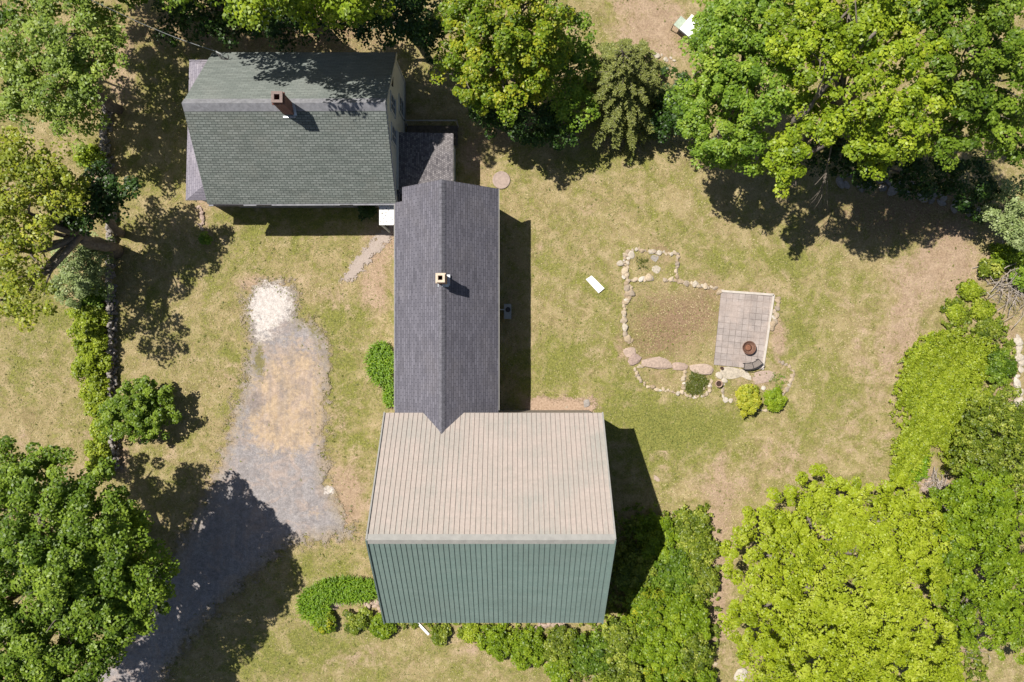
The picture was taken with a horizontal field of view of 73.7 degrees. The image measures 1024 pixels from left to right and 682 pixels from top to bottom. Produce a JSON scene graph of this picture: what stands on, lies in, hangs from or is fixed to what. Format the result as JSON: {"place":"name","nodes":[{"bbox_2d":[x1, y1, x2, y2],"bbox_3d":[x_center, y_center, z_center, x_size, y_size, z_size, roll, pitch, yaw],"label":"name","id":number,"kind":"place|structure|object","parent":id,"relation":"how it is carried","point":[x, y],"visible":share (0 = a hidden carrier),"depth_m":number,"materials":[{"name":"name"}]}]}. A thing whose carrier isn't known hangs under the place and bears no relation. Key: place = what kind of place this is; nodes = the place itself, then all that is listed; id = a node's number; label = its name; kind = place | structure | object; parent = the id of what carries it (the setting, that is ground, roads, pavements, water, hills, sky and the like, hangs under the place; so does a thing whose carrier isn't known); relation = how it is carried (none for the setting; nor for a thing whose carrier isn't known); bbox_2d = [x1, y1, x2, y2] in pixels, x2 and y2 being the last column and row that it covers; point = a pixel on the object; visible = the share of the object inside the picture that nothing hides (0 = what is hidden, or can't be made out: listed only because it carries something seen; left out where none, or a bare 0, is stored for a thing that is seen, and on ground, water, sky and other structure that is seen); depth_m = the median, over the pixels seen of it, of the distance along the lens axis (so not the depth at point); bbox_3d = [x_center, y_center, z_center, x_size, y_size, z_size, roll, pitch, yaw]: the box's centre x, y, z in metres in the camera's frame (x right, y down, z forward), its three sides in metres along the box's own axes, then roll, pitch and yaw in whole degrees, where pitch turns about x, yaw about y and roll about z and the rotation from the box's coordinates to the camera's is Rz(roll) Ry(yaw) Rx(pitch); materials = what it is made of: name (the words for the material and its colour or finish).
{"place":"outdoors","nodes":[
{"label":"outdoors","id":0,"kind":"place"},
{"bbox_2d":[88,274,365,681],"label":"driveway","id":1,"kind":"structure","parent":0,"point":[262,498],"depth_m":39.98,"materials":[{"name":"gravel"}]},
{"bbox_2d":[338,229,391,281],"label":"path","id":2,"kind":"structure","parent":0,"point":[356,266],"depth_m":39.98,"materials":[{"name":"gravel"}]},
{"bbox_2d":[0,0,1023,681],"bbox_3d":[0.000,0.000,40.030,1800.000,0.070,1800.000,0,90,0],"label":"ground","id":3,"kind":"structure","parent":0,"point":[954,250],"depth_m":40.03,"materials":[{"name":"plant"}]},
{"bbox_2d":[0,0,39,28],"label":"broadleaf tree","id":4,"kind":"object","parent":3,"relation":"on","point":[9,13],"visible":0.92,"depth_m":33.48,"materials":[{"name":"green plant"}]},
{"bbox_2d":[0,125,123,332],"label":"broadleaf tree","id":5,"kind":"object","parent":3,"relation":"on","point":[39,168],"visible":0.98,"depth_m":32.99,"materials":[{"name":"green plant"}]},
{"bbox_2d":[0,0,129,155],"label":"broadleaf tree","id":6,"kind":"object","parent":3,"relation":"on","point":[79,74],"visible":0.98,"depth_m":33.70,"materials":[{"name":"green plant"}]},
{"bbox_2d":[48,231,116,308],"bbox_3d":[-24.139,-3.983,38.578,3.874,3.029,4.360,0,90,0],"label":"evergreen shrub","id":7,"kind":"object","parent":3,"relation":"on","point":[91,269],"visible":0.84,"depth_m":37.92,"materials":[{"name":"green plant"}]},
{"bbox_2d":[64,303,112,339],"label":"hedge shrub","id":8,"kind":"object","parent":3,"relation":"on","point":[84,316],"visible":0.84,"depth_m":39.19,"materials":[{"name":"green plant"}]},
{"bbox_2d":[73,143,106,171],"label":"shrub","id":9,"kind":"object","parent":3,"relation":"on","point":[88,157],"visible":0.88,"depth_m":39.21,"materials":[{"name":"green plant"}]},
{"bbox_2d":[0,435,181,681],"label":"maple tree","id":10,"kind":"object","parent":3,"relation":"on","point":[79,580],"visible":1,"depth_m":31.08,"materials":[{"name":"green plant"}]},
{"bbox_2d":[70,322,112,357],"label":"hedge shrub","id":11,"kind":"object","parent":3,"relation":"on","point":[81,343],"visible":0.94,"depth_m":39.19,"materials":[{"name":"green plant"}]},
{"bbox_2d":[70,351,113,382],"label":"hedge shrub","id":12,"kind":"object","parent":3,"relation":"on","point":[90,366],"visible":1,"depth_m":39.15,"materials":[{"name":"green plant"}]},
{"bbox_2d":[20,0,166,15],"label":"broadleaf tree","id":13,"kind":"object","parent":3,"relation":"on","point":[137,2],"visible":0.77,"depth_m":34.71,"materials":[{"name":"green plant"}]},
{"bbox_2d":[78,375,112,404],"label":"hedge shrub","id":14,"kind":"object","parent":3,"relation":"on","point":[97,390],"visible":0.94,"depth_m":39.30,"materials":[{"name":"green plant"}]},
{"bbox_2d":[77,285,115,310],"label":"shrub","id":15,"kind":"object","parent":3,"relation":"on","point":[93,299],"visible":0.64,"depth_m":39.30,"materials":[{"name":"green plant"}]},
{"bbox_2d":[83,438,111,467],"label":"hedge shrub","id":16,"kind":"object","parent":3,"relation":"on","point":[95,449],"visible":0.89,"depth_m":39.35,"materials":[{"name":"green plant"}]},
{"bbox_2d":[83,395,112,420],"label":"hedge shrub","id":17,"kind":"object","parent":3,"relation":"on","point":[92,408],"visible":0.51,"depth_m":39.32,"materials":[{"name":"green plant"}]},
{"bbox_2d":[57,159,141,237],"bbox_3d":[-21.288,-7.129,36.919,3.741,6.402,4.302,30,90,0],"label":"broadleaf tree","id":18,"kind":"object","parent":3,"relation":"on","point":[103,195],"visible":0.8,"depth_m":34.63,"materials":[{"name":"green plant"}]},
{"bbox_2d":[88,416,116,441],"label":"hedge shrub","id":19,"kind":"object","parent":3,"relation":"on","point":[94,433],"visible":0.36,"depth_m":39.34,"materials":[{"name":"green plant"}]},
{"bbox_2d":[99,105,122,470],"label":"stone wall","id":20,"kind":"structure","parent":3,"relation":"on","point":[110,308],"depth_m":39.68,"materials":[{"name":"stone"}]},
{"bbox_2d":[93,375,181,444],"bbox_3d":[-21.079,3.876,38.708,5.020,2.868,3.990,0,90,0],"label":"broadleaf tree","id":21,"kind":"object","parent":3,"relation":"on","point":[145,418],"visible":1,"depth_m":38.15,"materials":[{"name":"green plant"}]},
{"bbox_2d":[161,0,238,13],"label":"maple tree","id":22,"kind":"object","parent":3,"relation":"on","point":[174,4],"visible":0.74,"depth_m":29.84,"materials":[{"name":"green plant"}]},
{"bbox_2d":[147,0,319,51],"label":"broadleaf tree","id":23,"kind":"object","parent":3,"relation":"on","point":[216,23],"visible":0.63,"depth_m":36.03,"materials":[{"name":"green plant"}]},
{"bbox_2d":[184,0,396,33],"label":"maple tree","id":24,"kind":"object","parent":3,"relation":"on","point":[349,10],"visible":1,"depth_m":29.19,"materials":[{"name":"green plant"}]},
{"bbox_2d":[293,582,331,625],"bbox_3d":[-11.525,15.302,39.646,2.418,0.708,2.378,-38,90,0],"label":"fern patch","id":25,"kind":"object","parent":3,"relation":"on","point":[310,605],"visible":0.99,"depth_m":39.51,"materials":[{"name":"plant"}]},
{"bbox_2d":[182,52,454,233],"bbox_3d":[-10.486,-10.870,35.960,14.552,8.120,9.183,0,90,0],"label":"farmhouse","id":26,"kind":"object","parent":3,"relation":"on","point":[296,129],"visible":0.98,"depth_m":35.09,"materials":[{"name":"grey"}]},
{"bbox_2d":[311,610,337,634],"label":"shrub","id":27,"kind":"object","parent":3,"relation":"on","point":[324,625],"visible":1,"depth_m":39.43,"materials":[{"name":"green plant"}]},
{"bbox_2d":[308,573,377,606],"bbox_3d":[-9.579,14.468,39.642,4.490,0.716,2.077,0,90,0],"label":"fern patch","id":28,"kind":"object","parent":3,"relation":"on","point":[348,590],"visible":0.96,"depth_m":39.52,"materials":[{"name":"plant"}]},
{"bbox_2d":[342,606,372,635],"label":"shrub","id":29,"kind":"object","parent":3,"relation":"on","point":[358,621],"visible":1,"depth_m":39.49,"materials":[{"name":"green plant"}]},
{"bbox_2d":[357,205,376,220],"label":"shrub","id":30,"kind":"object","parent":3,"relation":"on","point":[369,211],"visible":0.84,"depth_m":39.47,"materials":[{"name":"green plant"}]},
{"bbox_2d":[362,340,393,386],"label":"shrub","id":31,"kind":"object","parent":3,"relation":"on","point":[379,361],"visible":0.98,"depth_m":39.52,"materials":[{"name":"plant"}]},
{"bbox_2d":[311,0,447,63],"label":"broadleaf tree","id":32,"kind":"object","parent":3,"relation":"on","point":[414,28],"visible":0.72,"depth_m":33.81,"materials":[{"name":"green plant"}]},
{"bbox_2d":[369,612,397,639],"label":"shrub","id":33,"kind":"object","parent":3,"relation":"on","point":[381,630],"visible":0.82,"depth_m":39.46,"materials":[{"name":"green plant"}]},
{"bbox_2d":[379,376,393,407],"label":"daylily clump","id":34,"kind":"object","parent":3,"relation":"on","point":[388,397],"visible":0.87,"depth_m":39.66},
{"bbox_2d":[404,120,458,145],"bbox_3d":[-4.629,-11.955,39.400,3.038,1.250,1.239,0,90,0],"label":"porch landing","id":35,"kind":"object","parent":3,"relation":"on","point":[453,129],"visible":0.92,"depth_m":39.64,"materials":[{"name":"grey wood"}]},
{"bbox_2d":[429,623,451,646],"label":"shrub","id":36,"kind":"object","parent":3,"relation":"on","point":[440,633],"visible":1,"depth_m":39.52,"materials":[{"name":"green plant"}]},
{"bbox_2d":[394,179,498,433],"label":"long wing","id":37,"kind":"structure","parent":3,"relation":"on","point":[446,304],"depth_m":35.34,"materials":[{"name":"grey"}]},
{"bbox_2d":[456,623,479,643],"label":"shrub","id":38,"kind":"object","parent":3,"relation":"on","point":[468,632],"visible":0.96,"depth_m":39.59,"materials":[{"name":"green plant"}]},
{"bbox_2d":[365,410,615,623],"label":"barn","id":39,"kind":"structure","parent":3,"relation":"on","point":[504,516],"depth_m":32.72,"materials":[{"name":"metal"}]},
{"bbox_2d":[397,623,589,679],"bbox_3d":[-0.874,16.956,39.791,11.660,0.465,2.827,17,90,0],"label":"ground cover","id":40,"kind":"object","parent":3,"relation":"on","point":[412,625],"visible":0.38,"depth_m":39.78,"materials":[{"name":"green plant"}]},
{"bbox_2d":[474,623,522,661],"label":"shrub","id":41,"kind":"object","parent":3,"relation":"on","point":[496,641],"visible":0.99,"depth_m":39.30,"materials":[{"name":"green plant"}]},
{"bbox_2d":[492,171,509,188],"bbox_3d":[-0.625,-9.422,39.975,1.040,0.090,1.040,0,90,0],"label":"septic cover","id":42,"kind":"object","parent":3,"relation":"on","point":[500,179],"visible":1,"depth_m":39.93,"materials":[{"name":"concrete"}]},
{"bbox_2d":[429,0,575,126],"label":"maple tree","id":43,"kind":"object","parent":3,"relation":"on","point":[514,46],"visible":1,"depth_m":32.53,"materials":[{"name":"green plant"}]},
{"bbox_2d":[4,8,1021,680],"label":"weed tufts","id":44,"kind":"object","parent":3,"relation":"on","point":[500,392],"visible":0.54,"depth_m":39.97,"materials":[{"name":"green plant"}]},
{"bbox_2d":[467,84,578,151],"bbox_3d":[0.628,-12.394,37.894,6.223,4.355,3.933,0,90,0],"label":"broadleaf tree","id":45,"kind":"object","parent":3,"relation":"on","point":[543,122],"visible":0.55,"depth_m":36.82,"materials":[{"name":"green plant"}]},
{"bbox_2d":[510,625,546,670],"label":"shrub","id":46,"kind":"object","parent":3,"relation":"on","point":[531,650],"visible":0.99,"depth_m":39.28,"materials":[{"name":"green plant"}]},
{"bbox_2d":[543,657,575,681],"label":"shrub","id":47,"kind":"object","parent":3,"relation":"on","point":[552,672],"visible":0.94,"depth_m":39.33,"materials":[{"name":"green plant"}]},
{"bbox_2d":[541,625,578,671],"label":"shrub","id":48,"kind":"object","parent":3,"relation":"on","point":[560,644],"visible":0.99,"depth_m":39.19,"materials":[{"name":"green plant"}]},
{"bbox_2d":[522,393,601,412],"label":"soil","id":49,"kind":"structure","parent":3,"relation":"on","point":[538,403],"depth_m":39.98,"materials":[{"name":"soil"}]},
{"bbox_2d":[538,4,601,134],"bbox_3d":[2.946,-14.052,37.076,3.705,6.074,6.016,0,90,0],"label":"broadleaf tree","id":50,"kind":"object","parent":3,"relation":"on","point":[570,102],"visible":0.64,"depth_m":35.66,"materials":[{"name":"green plant"}]},
{"bbox_2d":[570,629,618,674],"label":"shrub","id":51,"kind":"object","parent":3,"relation":"on","point":[588,657],"visible":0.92,"depth_m":38.80,"materials":[{"name":"green plant"}]},
{"bbox_2d":[586,276,603,292],"bbox_3d":[4.859,-3.344,39.940,0.443,0.060,1.132,-43,90,0],"label":"white board","id":52,"kind":"object","parent":3,"relation":"on","point":[596,285],"visible":1,"depth_m":39.91,"materials":[{"name":"paint"}]},
{"bbox_2d":[601,614,641,667],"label":"shrub","id":53,"kind":"object","parent":3,"relation":"on","point":[619,637],"visible":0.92,"depth_m":38.68,"materials":[{"name":"green plant"}]},
{"bbox_2d":[593,652,650,681],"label":"shrub","id":54,"kind":"object","parent":3,"relation":"on","point":[628,671],"visible":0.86,"depth_m":38.57,"materials":[{"name":"green plant"}]},
{"bbox_2d":[576,37,682,149],"bbox_3d":[6.318,-13.976,36.843,6.862,6.494,6.093,-33,90,0],"label":"conifer","id":55,"kind":"object","parent":3,"relation":"on","point":[622,88],"visible":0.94,"depth_m":36.31,"materials":[{"name":"green plant"}]},
{"bbox_2d":[612,544,657,589],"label":"shrub","id":56,"kind":"object","parent":3,"relation":"on","point":[633,569],"visible":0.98,"depth_m":38.80,"materials":[{"name":"green plant"}]},
{"bbox_2d":[606,112,664,165],"bbox_3d":[6.973,-12.058,38.588,2.881,2.981,3.307,-42,90,0],"label":"conifer","id":57,"kind":"object","parent":3,"relation":"on","point":[639,123],"visible":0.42,"depth_m":38.79,"materials":[{"name":"green plant"}]},
{"bbox_2d":[620,580,669,633],"bbox_3d":[7.684,15.287,39.099,3.066,1.937,3.234,0,90,0],"label":"shrub","id":58,"kind":"object","parent":3,"relation":"on","point":[647,604],"visible":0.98,"depth_m":38.53,"materials":[{"name":"green plant"}]},
{"bbox_2d":[568,501,721,681],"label":"ground cover","id":59,"kind":"object","parent":3,"relation":"on","point":[627,542],"visible":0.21,"depth_m":39.64,"materials":[{"name":"green plant"}]},
{"bbox_2d":[629,512,679,561],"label":"shrub","id":60,"kind":"object","parent":3,"relation":"on","point":[659,537],"visible":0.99,"depth_m":39.08,"materials":[{"name":"green plant"}]},
{"bbox_2d":[627,623,685,674],"bbox_3d":[8.437,17.246,38.966,3.324,2.184,3.336,31,90,0],"label":"shrub","id":61,"kind":"object","parent":3,"relation":"on","point":[657,649],"visible":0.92,"depth_m":38.39,"materials":[{"name":"green plant"}]},
{"bbox_2d":[641,357,672,368],"bbox_3d":[8.518,1.270,39.962,1.875,0.196,0.738,5,90,0],"label":"fieldstone","id":62,"kind":"object","parent":3,"relation":"on","point":[658,363],"visible":1,"depth_m":39.89,"materials":[{"name":"stone"}]},
{"bbox_2d":[642,660,693,681],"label":"shrub","id":63,"kind":"object","parent":3,"relation":"on","point":[674,673],"visible":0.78,"depth_m":38.49,"materials":[{"name":"green plant"}]},
{"bbox_2d":[642,64,697,142],"bbox_3d":[8.818,-13.107,38.516,3.266,3.211,4.187,0,90,0],"label":"broadleaf tree","id":64,"kind":"object","parent":3,"relation":"on","point":[665,120],"visible":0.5,"depth_m":37.61,"materials":[{"name":"green plant"}]},
{"bbox_2d":[648,545,697,596],"bbox_3d":[9.465,13.289,39.126,2.883,1.871,3.134,-42,90,0],"label":"shrub","id":65,"kind":"object","parent":3,"relation":"on","point":[673,572],"visible":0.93,"depth_m":38.65,"materials":[{"name":"green plant"}]},
{"bbox_2d":[660,590,710,644],"bbox_3d":[9.837,15.753,39.011,2.831,2.082,3.454,-25,90,0],"label":"shrub","id":66,"kind":"object","parent":3,"relation":"on","point":[686,616],"visible":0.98,"depth_m":38.51,"materials":[{"name":"green plant"}]},
{"bbox_2d":[671,15,699,45],"bbox_3d":[10.192,-18.156,39.640,1.489,0.780,1.163,40,90,0],"label":"outdoor table","id":67,"kind":"object","parent":3,"relation":"on","point":[686,27],"visible":0.66,"depth_m":39.25,"materials":[{"name":"white paint"}]},
{"bbox_2d":[669,507,712,551],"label":"shrub","id":68,"kind":"object","parent":3,"relation":"on","point":[697,521],"visible":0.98,"depth_m":39.15,"materials":[{"name":"green plant"}]},
{"bbox_2d":[674,632,715,676],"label":"shrub","id":69,"kind":"object","parent":3,"relation":"on","point":[698,651],"visible":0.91,"depth_m":38.56,"materials":[{"name":"green plant"}]},
{"bbox_2d":[684,369,709,397],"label":"mat plant","id":70,"kind":"object","parent":3,"relation":"on","point":[692,388],"visible":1,"depth_m":39.90,"materials":[{"name":"green plant"}]},
{"bbox_2d":[675,533,719,570],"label":"shrub","id":71,"kind":"object","parent":3,"relation":"on","point":[694,553],"visible":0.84,"depth_m":39.04,"materials":[{"name":"green plant"}]},
{"bbox_2d":[681,558,720,601],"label":"shrub","id":72,"kind":"object","parent":3,"relation":"on","point":[707,576],"visible":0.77,"depth_m":38.86,"materials":[{"name":"green plant"}]},
{"bbox_2d":[689,364,713,374],"bbox_3d":[11.086,1.631,39.957,1.461,0.210,0.678,11,90,0],"label":"fieldstone","id":73,"kind":"object","parent":3,"relation":"on","point":[706,369],"visible":1,"depth_m":39.88,"materials":[{"name":"stone"}]},
{"bbox_2d":[692,665,717,681],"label":"shrub","id":74,"kind":"object","parent":3,"relation":"on","point":[706,674],"visible":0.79,"depth_m":38.83,"materials":[{"name":"green plant"}]},
{"bbox_2d":[720,367,743,378],"bbox_3d":[12.890,1.901,40.005,1.436,0.077,0.725,9,90,0],"label":"fieldstone","id":75,"kind":"object","parent":3,"relation":"on","point":[730,372],"visible":1,"depth_m":39.98,"materials":[{"name":"stone"}]},
{"bbox_2d":[663,0,809,177],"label":"maple tree","id":76,"kind":"object","parent":3,"relation":"on","point":[718,25],"visible":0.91,"depth_m":31.59,"materials":[{"name":"green plant"}]},
{"bbox_2d":[714,292,771,368],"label":"patio","id":77,"kind":"structure","parent":3,"relation":"on","point":[743,319],"depth_m":39.97,"materials":[{"name":"stone"}]},
{"bbox_2d":[721,290,774,369],"bbox_3d":[13.811,-0.653,39.955,3.131,0.080,4.668,0,90,0],"label":"paver edging","id":78,"kind":"object","parent":77,"relation":"on","point":[770,316],"visible":1,"depth_m":39.91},
{"bbox_2d":[742,341,755,354],"bbox_3d":[13.781,0.391,39.800,0.800,0.340,0.800,0,90,0],"label":"fire pit","id":79,"kind":"object","parent":77,"relation":"on","point":[748,347],"visible":1,"depth_m":39.77,"materials":[{"name":"metal"}]},
{"bbox_2d":[735,383,761,417],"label":"shrub","id":80,"kind":"object","parent":3,"relation":"on","point":[749,401],"visible":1,"depth_m":39.15,"materials":[{"name":"yellow plant"}]},
{"bbox_2d":[753,370,774,383],"bbox_3d":[14.756,2.091,40.013,1.333,0.051,0.736,-9,90,0],"label":"fieldstone","id":81,"kind":"object","parent":3,"relation":"on","point":[763,377],"visible":1,"depth_m":40.00,"materials":[{"name":"stone"}]},
{"bbox_2d":[762,385,787,411],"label":"shrub","id":82,"kind":"object","parent":3,"relation":"on","point":[775,400],"visible":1,"depth_m":39.46,"materials":[{"name":"green plant"}]},
{"bbox_2d":[717,463,964,681],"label":"broadleaf tree","id":83,"kind":"object","parent":3,"relation":"on","point":[819,566],"visible":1,"depth_m":34.18,"materials":[{"name":"green plant"}]},
{"bbox_2d":[761,0,960,205],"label":"maple tree","id":84,"kind":"object","parent":3,"relation":"on","point":[847,39],"visible":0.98,"depth_m":29.07,"materials":[{"name":"green plant"}]},
{"bbox_2d":[801,131,1003,224],"bbox_3d":[21.578,-9.293,37.774,11.907,4.679,3.869,11,90,0],"label":"tree","id":85,"kind":"object","parent":3,"relation":"on","point":[980,193],"visible":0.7,"depth_m":36.58,"materials":[{"name":"green plant"}]},
{"bbox_2d":[889,451,931,489],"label":"ground cover","id":86,"kind":"object","parent":3,"relation":"on","point":[920,475],"visible":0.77,"depth_m":39.76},
{"bbox_2d":[921,467,949,500],"bbox_3d":[24.646,8.407,39.709,1.963,0.579,2.231,0,90,0],"label":"brush pile","id":87,"kind":"object","parent":3,"relation":"on","point":[938,486],"visible":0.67,"depth_m":39.59,"materials":[{"name":"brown wood"}]},
{"bbox_2d":[888,328,1000,487],"bbox_3d":[25.186,3.872,39.599,6.674,0.799,9.253,0,90,0],"label":"ground cover","id":88,"kind":"object","parent":3,"relation":"on","point":[944,384],"visible":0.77,"depth_m":39.50,"materials":[{"name":"green plant"}]},
{"bbox_2d":[945,302,966,326],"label":"shrub","id":89,"kind":"object","parent":3,"relation":"on","point":[957,312],"visible":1,"depth_m":39.69,"materials":[{"name":"green plant"}]},
{"bbox_2d":[926,498,989,681],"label":"ground cover","id":90,"kind":"object","parent":3,"relation":"on","point":[979,663],"visible":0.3,"depth_m":39.65,"materials":[{"name":"green plant"}]},
{"bbox_2d":[896,0,1023,171],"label":"maple tree","id":91,"kind":"object","parent":3,"relation":"on","point":[984,106],"visible":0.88,"depth_m":29.20,"materials":[{"name":"green plant"}]},
{"bbox_2d":[957,278,984,300],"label":"shrub","id":92,"kind":"object","parent":3,"relation":"on","point":[971,289],"visible":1,"depth_m":39.62,"materials":[{"name":"green plant"}]},
{"bbox_2d":[920,461,1023,665],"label":"broadleaf tree","id":93,"kind":"object","parent":3,"relation":"on","point":[970,532],"visible":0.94,"depth_m":35.72,"materials":[{"name":"green plant"}]},
{"bbox_2d":[940,282,1016,402],"bbox_3d":[27.731,0.169,39.804,3.483,0.428,7.816,-30,90,0],"label":"shrub","id":94,"kind":"object","parent":3,"relation":"on","point":[1010,344],"visible":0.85,"depth_m":39.76,"materials":[{"name":"green plant"}]},
{"bbox_2d":[970,297,995,319],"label":"shrub","id":95,"kind":"object","parent":3,"relation":"on","point":[982,309],"visible":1,"depth_m":39.56,"materials":[{"name":"green plant"}]},
{"bbox_2d":[946,386,1023,506],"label":"broadleaf tree","id":96,"kind":"object","parent":3,"relation":"on","point":[996,451],"visible":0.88,"depth_m":36.69,"materials":[{"name":"green plant"}]},
{"bbox_2d":[975,317,1005,338],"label":"shrub","id":97,"kind":"object","parent":3,"relation":"on","point":[989,326],"visible":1,"depth_m":39.62,"materials":[{"name":"green plant"}]},
{"bbox_2d":[977,257,1005,279],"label":"shrub","id":98,"kind":"object","parent":3,"relation":"on","point":[992,268],"visible":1,"depth_m":39.37,"materials":[{"name":"green plant"}]},
{"bbox_2d":[972,241,1023,325],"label":"brush pile","id":99,"kind":"object","parent":3,"relation":"on","point":[1009,286],"visible":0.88,"depth_m":39.52,"materials":[{"name":"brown wood"}]},
{"bbox_2d":[983,344,1017,385],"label":"shrub","id":100,"kind":"object","parent":3,"relation":"on","point":[1003,368],"visible":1,"depth_m":39.20,"materials":[{"name":"green plant"}]},
{"bbox_2d":[979,173,1023,251],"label":"broadleaf tree","id":101,"kind":"object","parent":3,"relation":"on","point":[1014,214],"visible":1,"depth_m":36.76,"materials":[{"name":"green plant"}]},
{"bbox_2d":[988,242,1023,272],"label":"shrub","id":102,"kind":"object","parent":3,"relation":"on","point":[1005,255],"visible":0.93,"depth_m":39.18,"materials":[{"name":"green plant"}]},
{"bbox_2d":[1009,263,1023,292],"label":"shrub","id":103,"kind":"object","parent":3,"relation":"on","point":[1019,281],"visible":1,"depth_m":39.19,"materials":[{"name":"green plant"}]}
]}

